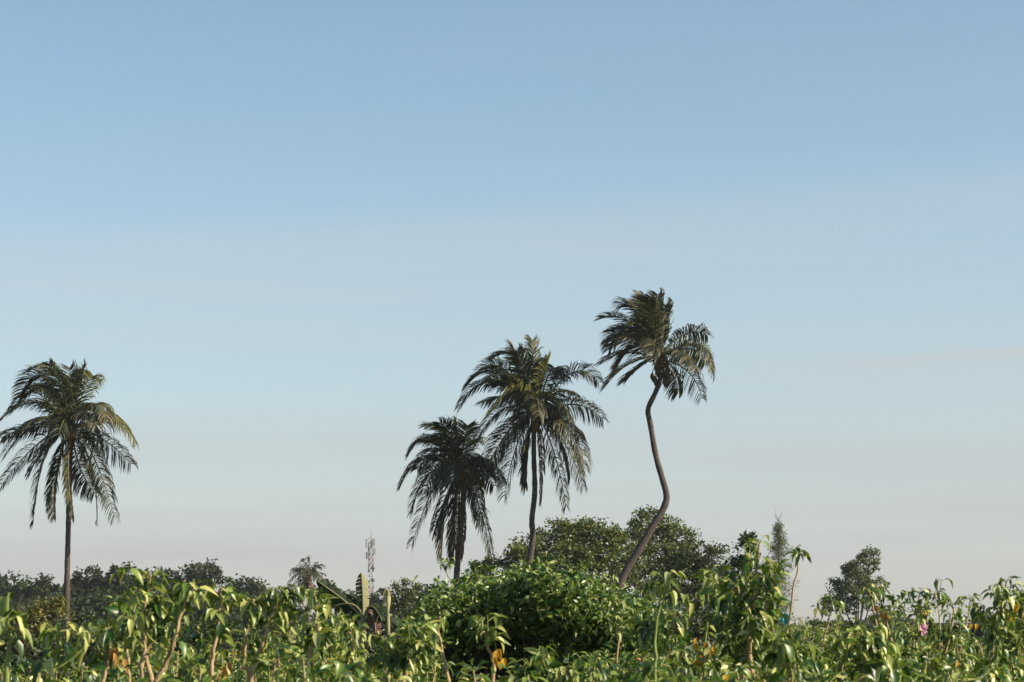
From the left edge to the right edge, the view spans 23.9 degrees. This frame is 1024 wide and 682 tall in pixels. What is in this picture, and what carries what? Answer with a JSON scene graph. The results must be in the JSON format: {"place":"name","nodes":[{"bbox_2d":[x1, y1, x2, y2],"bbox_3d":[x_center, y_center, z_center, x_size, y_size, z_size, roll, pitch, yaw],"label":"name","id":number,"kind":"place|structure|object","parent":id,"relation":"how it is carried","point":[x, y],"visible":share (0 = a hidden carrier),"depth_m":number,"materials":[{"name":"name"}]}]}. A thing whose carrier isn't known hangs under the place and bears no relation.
{"place":"outdoors","nodes":[
{"label":"outdoors","id":0,"kind":"place"},
{"bbox_2d":[255,594,296,620],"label":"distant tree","id":1,"kind":"object","parent":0,"point":[274,604],"visible":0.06,"depth_m":337.88,"materials":[{"name":"green plant"}]},
{"bbox_2d":[16,655,547,681],"bbox_3d":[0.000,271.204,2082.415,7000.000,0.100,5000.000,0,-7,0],"label":"ground","id":2,"kind":"structure","parent":0,"point":[250,671],"depth_m":221.52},
{"bbox_2d":[0,584,32,681],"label":"cane shrub","id":3,"kind":"object","parent":2,"relation":"on","point":[7,618],"visible":1,"depth_m":10.92,"materials":[{"name":"green plant"}]},
{"bbox_2d":[0,570,32,604],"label":"distant tree","id":4,"kind":"object","parent":2,"relation":"on","point":[5,587],"visible":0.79,"depth_m":338.00,"materials":[{"name":"green plant"}]},
{"bbox_2d":[0,631,80,674],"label":"bush","id":5,"kind":"object","parent":2,"relation":"on","point":[31,653],"visible":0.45,"depth_m":49.54,"materials":[{"name":"green plant"}]},
{"bbox_2d":[21,572,61,602],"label":"distant tree","id":6,"kind":"object","parent":2,"relation":"on","point":[40,588],"visible":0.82,"depth_m":337.94,"materials":[{"name":"green plant"}]},
{"bbox_2d":[5,595,83,655],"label":"bush","id":7,"kind":"object","parent":2,"relation":"on","point":[38,615],"visible":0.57,"depth_m":84.38,"materials":[{"name":"green plant"}]},
{"bbox_2d":[33,619,104,681],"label":"cane shrub","id":8,"kind":"object","parent":2,"relation":"on","point":[46,636],"visible":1,"depth_m":11.89,"materials":[{"name":"green plant"}]},
{"bbox_2d":[0,356,139,681],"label":"coconut palm","id":9,"kind":"object","parent":2,"relation":"on","point":[67,412],"visible":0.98,"depth_m":150.31,"materials":[{"name":"green plant"}]},
{"bbox_2d":[51,607,114,672],"bbox_3d":[-10.294,7.934,59.207,1.952,2.864,1.784,0,-7,0],"label":"bush","id":10,"kind":"object","parent":2,"relation":"on","point":[90,650],"visible":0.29,"depth_m":59.26,"materials":[{"name":"green plant"}]},
{"bbox_2d":[61,564,114,596],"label":"distant tree","id":11,"kind":"object","parent":2,"relation":"on","point":[85,584],"visible":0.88,"depth_m":338.25,"materials":[{"name":"green plant"}]},
{"bbox_2d":[75,609,130,681],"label":"cane shrub","id":12,"kind":"object","parent":2,"relation":"on","point":[111,659],"visible":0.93,"depth_m":13.84,"materials":[{"name":"green plant"}]},
{"bbox_2d":[0,647,223,681],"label":"bush","id":13,"kind":"object","parent":2,"relation":"on","point":[14,664],"visible":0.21,"depth_m":33.55,"materials":[{"name":"green plant"}]},
{"bbox_2d":[98,561,139,595],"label":"distant tree","id":14,"kind":"object","parent":2,"relation":"on","point":[121,586],"visible":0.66,"depth_m":338.51,"materials":[{"name":"green plant"}]},
{"bbox_2d":[103,592,160,681],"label":"cane shrub","id":15,"kind":"object","parent":2,"relation":"on","point":[134,608],"visible":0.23,"depth_m":14.86,"materials":[{"name":"green plant"}]},
{"bbox_2d":[103,567,191,681],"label":"cane shrub","id":16,"kind":"object","parent":2,"relation":"on","point":[145,651],"visible":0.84,"depth_m":13.92,"materials":[{"name":"green plant"}]},
{"bbox_2d":[136,566,184,590],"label":"distant tree","id":17,"kind":"object","parent":2,"relation":"on","point":[172,572],"visible":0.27,"depth_m":338.28,"materials":[{"name":"green plant"}]},
{"bbox_2d":[121,578,218,681],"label":"cane shrub","id":18,"kind":"object","parent":2,"relation":"on","point":[184,593],"visible":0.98,"depth_m":13.88,"materials":[{"name":"green plant"}]},
{"bbox_2d":[88,609,290,669],"bbox_3d":[-7.092,7.401,54.486,4.942,2.728,1.687,0,-7,0],"label":"bush","id":19,"kind":"object","parent":2,"relation":"on","point":[209,622],"visible":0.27,"depth_m":54.44,"materials":[{"name":"green plant"}]},
{"bbox_2d":[173,557,236,597],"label":"distant tree","id":20,"kind":"object","parent":2,"relation":"on","point":[196,572],"visible":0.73,"depth_m":338.29,"materials":[{"name":"green plant"}]},
{"bbox_2d":[184,577,244,681],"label":"cane shrub","id":21,"kind":"object","parent":2,"relation":"on","point":[221,631],"visible":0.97,"depth_m":14.40,"materials":[{"name":"green plant"}]},
{"bbox_2d":[225,573,271,603],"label":"distant tree","id":22,"kind":"object","parent":2,"relation":"on","point":[257,587],"visible":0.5,"depth_m":338.03,"materials":[{"name":"green plant"}]},
{"bbox_2d":[222,588,283,681],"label":"cane shrub","id":23,"kind":"object","parent":2,"relation":"on","point":[244,607],"visible":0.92,"depth_m":14.87,"materials":[{"name":"green plant"}]},
{"bbox_2d":[249,583,304,681],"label":"cane shrub","id":24,"kind":"object","parent":2,"relation":"on","point":[280,606],"visible":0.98,"depth_m":14.90,"materials":[{"name":"green plant"}]},
{"bbox_2d":[254,588,303,679],"bbox_3d":[-1.507,2.679,15.780,0.519,2.143,0.364,-5,-9,32],"label":"cane shrub","id":25,"kind":"object","parent":2,"relation":"on","point":[292,611],"visible":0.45,"depth_m":15.88,"materials":[{"name":"green plant"}]},
{"bbox_2d":[286,556,326,624],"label":"coconut palm","id":26,"kind":"object","parent":2,"relation":"on","point":[306,577],"visible":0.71,"depth_m":328.25,"materials":[{"name":"green plant"}]},
{"bbox_2d":[289,586,337,669],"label":"cane shrub","id":27,"kind":"object","parent":2,"relation":"on","point":[313,601],"visible":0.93,"depth_m":15.87,"materials":[{"name":"green plant"}]},
{"bbox_2d":[300,608,353,679],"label":"cane shrub","id":28,"kind":"object","parent":2,"relation":"on","point":[332,653],"visible":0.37,"depth_m":16.82,"materials":[{"name":"green plant"}]},
{"bbox_2d":[313,578,342,622],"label":"distant tree","id":29,"kind":"object","parent":2,"relation":"on","point":[333,587],"visible":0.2,"depth_m":298.37,"materials":[{"name":"green plant"}]},
{"bbox_2d":[324,588,371,656],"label":"distant tree","id":30,"kind":"object","parent":2,"relation":"on","point":[351,593],"visible":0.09,"depth_m":298.03,"materials":[{"name":"green plant"}]},
{"bbox_2d":[332,614,369,674],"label":"cane shrub","id":31,"kind":"object","parent":2,"relation":"on","point":[345,631],"visible":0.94,"depth_m":15.85,"materials":[{"name":"green plant"}]},
{"bbox_2d":[316,572,386,657],"bbox_3d":[-3.822,7.376,57.902,1.708,3.633,1.750,0,-7,0],"label":"banana plant","id":32,"kind":"object","parent":2,"relation":"on","point":[370,614],"visible":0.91,"depth_m":57.67,"materials":[{"name":"green plant"}]},
{"bbox_2d":[340,629,394,670],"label":"bush","id":33,"kind":"object","parent":2,"relation":"on","point":[372,649],"visible":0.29,"depth_m":49.67,"materials":[{"name":"green plant"}]},
{"bbox_2d":[365,538,375,594],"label":"lattice mast","id":34,"kind":"object","parent":2,"relation":"on","point":[368,554],"visible":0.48,"depth_m":895.80,"materials":[{"name":"grey metal"}]},
{"bbox_2d":[328,603,422,667],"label":"bush","id":35,"kind":"object","parent":2,"relation":"on","point":[404,615],"visible":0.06,"depth_m":69.42,"materials":[{"name":"green plant"}]},
{"bbox_2d":[368,587,396,630],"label":"distant tree","id":36,"kind":"object","parent":2,"relation":"on","point":[374,598],"visible":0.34,"depth_m":417.16,"materials":[{"name":"green plant"}]},
{"bbox_2d":[377,589,405,637],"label":"banana plant","id":37,"kind":"object","parent":2,"relation":"on","point":[387,602],"visible":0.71,"depth_m":61.51,"materials":[{"name":"plant"}]},
{"bbox_2d":[375,577,428,624],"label":"broadleaf tree","id":38,"kind":"object","parent":2,"relation":"on","point":[405,594],"visible":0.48,"depth_m":168.91,"materials":[{"name":"green plant"}]},
{"bbox_2d":[369,614,442,681],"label":"cane shrub","id":39,"kind":"object","parent":2,"relation":"on","point":[400,662],"visible":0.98,"depth_m":15.87,"materials":[{"name":"green plant"}]},
{"bbox_2d":[403,581,449,609],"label":"broadleaf tree","id":40,"kind":"object","parent":2,"relation":"on","point":[415,602],"visible":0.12,"depth_m":149.01,"materials":[{"name":"green plant"}]},
{"bbox_2d":[424,610,450,681],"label":"cane shrub","id":41,"kind":"object","parent":2,"relation":"on","point":[443,623],"visible":0.87,"depth_m":16.85,"materials":[{"name":"green plant"}]},
{"bbox_2d":[397,415,506,665],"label":"coconut palm","id":42,"kind":"object","parent":2,"relation":"on","point":[453,466],"visible":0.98,"depth_m":149.41,"materials":[{"name":"green plant"}]},
{"bbox_2d":[437,557,475,679],"bbox_3d":[-0.540,4.112,29.781,0.795,2.893,0.271,1,-7,-9],"label":"cane shrub","id":43,"kind":"object","parent":2,"relation":"on","point":[449,563],"visible":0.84,"depth_m":29.91,"materials":[{"name":"green plant"}]},
{"bbox_2d":[462,552,501,585],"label":"young tree","id":44,"kind":"object","parent":2,"relation":"on","point":[486,563],"visible":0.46,"depth_m":155.22,"materials":[{"name":"green plant"}]},
{"bbox_2d":[464,613,510,681],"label":"cane shrub","id":45,"kind":"object","parent":2,"relation":"on","point":[495,635],"visible":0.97,"depth_m":16.82,"materials":[{"name":"green plant"}]},
{"bbox_2d":[0,573,986,667],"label":"distant wood","id":46,"kind":"object","parent":2,"relation":"on","point":[92,601],"visible":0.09,"depth_m":301.62,"materials":[{"name":"green plant"}]},
{"bbox_2d":[0,616,1023,681],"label":"thicket","id":47,"kind":"object","parent":2,"relation":"on","point":[294,667],"visible":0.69,"depth_m":16.73,"materials":[{"name":"plant"}]},
{"bbox_2d":[454,334,608,568],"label":"coconut palm","id":48,"kind":"object","parent":2,"relation":"on","point":[522,392],"visible":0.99,"depth_m":146.25,"materials":[{"name":"green plant"}]},
{"bbox_2d":[389,551,677,681],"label":"vine mound","id":49,"kind":"object","parent":2,"relation":"on","point":[534,603],"visible":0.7,"depth_m":28.01,"materials":[{"name":"green plant"}]},
{"bbox_2d":[504,643,592,681],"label":"cane shrub","id":50,"kind":"object","parent":2,"relation":"on","point":[570,673],"visible":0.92,"depth_m":14.90,"materials":[{"name":"green plant"}]},
{"bbox_2d":[494,515,657,636],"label":"broadleaf tree","id":51,"kind":"object","parent":2,"relation":"on","point":[568,539],"visible":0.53,"depth_m":156.07,"materials":[{"name":"green plant"}]},
{"bbox_2d":[600,596,634,663],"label":"cane shrub","id":52,"kind":"object","parent":2,"relation":"on","point":[618,609],"visible":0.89,"depth_m":23.83,"materials":[{"name":"green plant"}]},
{"bbox_2d":[592,287,715,593],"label":"coconut palm","id":53,"kind":"object","parent":2,"relation":"on","point":[650,321],"visible":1,"depth_m":146.54,"materials":[{"name":"green plant"}]},
{"bbox_2d":[606,504,704,606],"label":"broadleaf tree","id":54,"kind":"object","parent":2,"relation":"on","point":[671,529],"visible":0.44,"depth_m":165.02,"materials":[{"name":"green plant"}]},
{"bbox_2d":[621,601,695,680],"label":"cane shrub","id":55,"kind":"object","parent":2,"relation":"on","point":[647,627],"visible":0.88,"depth_m":16.93,"materials":[{"name":"green plant"}]},
{"bbox_2d":[641,569,687,681],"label":"cane shrub","id":56,"kind":"object","parent":2,"relation":"on","point":[660,588],"visible":0.98,"depth_m":15.89,"materials":[{"name":"green plant"}]},
{"bbox_2d":[652,599,739,648],"bbox_3d":[4.084,7.886,59.485,4.025,3.079,1.762,0,-7,0],"label":"bush","id":57,"kind":"object","parent":2,"relation":"on","point":[694,627],"visible":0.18,"depth_m":59.44,"materials":[{"name":"green plant"}]},
{"bbox_2d":[656,538,739,650],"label":"broadleaf tree","id":58,"kind":"object","parent":2,"relation":"on","point":[689,563],"visible":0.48,"depth_m":158.57,"materials":[{"name":"green plant"}]},
{"bbox_2d":[676,564,734,679],"bbox_3d":[1.405,2.831,17.839,0.416,2.365,0.379,2,-8,-14],"label":"cane shrub","id":59,"kind":"object","parent":2,"relation":"on","point":[713,578],"visible":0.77,"depth_m":17.89,"materials":[{"name":"green plant"}]},
{"bbox_2d":[675,625,742,676],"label":"cane shrub","id":60,"kind":"object","parent":2,"relation":"on","point":[727,634],"visible":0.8,"depth_m":16.84,"materials":[{"name":"green plant"}]},
{"bbox_2d":[721,530,765,609],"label":"broadleaf tree","id":61,"kind":"object","parent":2,"relation":"on","point":[735,562],"visible":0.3,"depth_m":89.56,"materials":[{"name":"green plant"}]},
{"bbox_2d":[699,534,792,681],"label":"cane shrub","id":62,"kind":"object","parent":2,"relation":"on","point":[766,610],"visible":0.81,"depth_m":16.95,"materials":[{"name":"green plant"}]},
{"bbox_2d":[768,512,803,636],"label":"casuarina tree","id":63,"kind":"object","parent":2,"relation":"on","point":[779,539],"visible":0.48,"depth_m":189.30,"materials":[{"name":"green plant"}]},
{"bbox_2d":[753,622,821,681],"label":"cane shrub","id":64,"kind":"object","parent":2,"relation":"on","point":[776,654],"visible":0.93,"depth_m":13.87,"materials":[{"name":"green plant"}]},
{"bbox_2d":[783,544,811,652],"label":"cane shrub","id":65,"kind":"object","parent":2,"relation":"on","point":[796,552],"visible":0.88,"depth_m":19.89,"materials":[{"name":"green plant"}]},
{"bbox_2d":[779,612,793,624],"bbox_3d":[2.478,2.511,21.860,0.141,0.120,0.053,0,-7,0],"label":"plastic scrap","id":66,"kind":"object","parent":65,"relation":"attached to","point":[784,621],"visible":0.54,"depth_m":21.86,"materials":[{"name":"teal plastic"}]},
{"bbox_2d":[810,594,844,651],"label":"cane shrub","id":67,"kind":"object","parent":2,"relation":"on","point":[840,605],"visible":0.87,"depth_m":21.87,"materials":[{"name":"green plant"}]},
{"bbox_2d":[819,628,858,672],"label":"cane shrub","id":68,"kind":"object","parent":2,"relation":"on","point":[834,639],"visible":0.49,"depth_m":17.81,"materials":[{"name":"green plant"}]},
{"bbox_2d":[820,544,890,624],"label":"broadleaf tree","id":69,"kind":"object","parent":2,"relation":"on","point":[852,570],"visible":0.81,"depth_m":228.72,"materials":[{"name":"green plant"}]},
{"bbox_2d":[805,606,912,631],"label":"bush","id":70,"kind":"object","parent":2,"relation":"on","point":[814,622],"visible":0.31,"depth_m":168.79,"materials":[{"name":"green plant"}]},
{"bbox_2d":[831,611,900,681],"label":"cane shrub","id":71,"kind":"object","parent":2,"relation":"on","point":[872,645],"visible":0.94,"depth_m":15.83,"materials":[{"name":"green plant"}]},
{"bbox_2d":[852,581,907,657],"bbox_3d":[3.094,3.135,19.944,0.474,2.304,0.633,-2,-8,17],"label":"cane shrub","id":72,"kind":"object","parent":2,"relation":"on","point":[890,618],"visible":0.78,"depth_m":19.96,"materials":[{"name":"green plant"}]},
{"bbox_2d":[901,587,941,667],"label":"cane shrub","id":73,"kind":"object","parent":2,"relation":"on","point":[921,623],"visible":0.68,"depth_m":21.85,"materials":[{"name":"green plant"}]},
{"bbox_2d":[922,578,952,649],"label":"cane shrub","id":74,"kind":"object","parent":2,"relation":"on","point":[945,596],"visible":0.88,"depth_m":21.83,"materials":[{"name":"green plant"}]},
{"bbox_2d":[925,598,969,667],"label":"cane shrub","id":75,"kind":"object","parent":2,"relation":"on","point":[951,638],"visible":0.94,"depth_m":19.85,"materials":[{"name":"green plant"}]},
{"bbox_2d":[949,593,983,672],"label":"cane shrub","id":76,"kind":"object","parent":2,"relation":"on","point":[970,648],"visible":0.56,"depth_m":20.84,"materials":[{"name":"green plant"}]},
{"bbox_2d":[950,610,988,622],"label":"bush","id":77,"kind":"object","parent":2,"relation":"on","point":[969,618],"visible":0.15,"depth_m":128.95,"materials":[{"name":"green plant"}]},
{"bbox_2d":[968,575,1023,681],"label":"cane shrub","id":78,"kind":"object","parent":2,"relation":"on","point":[1009,622],"visible":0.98,"depth_m":17.87,"materials":[{"name":"green plant"}]},
{"bbox_2d":[0,0,1023,654],"label":"sky","id":79,"kind":"structure","parent":0,"point":[286,239],"materials":[{"name":"blue"}]},
{"bbox_2d":[912,623,994,649],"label":"shed","id":80,"kind":"structure","parent":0,"point":[978,632],"depth_m":111.31,"materials":[{"name":"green plant"}]}
]}

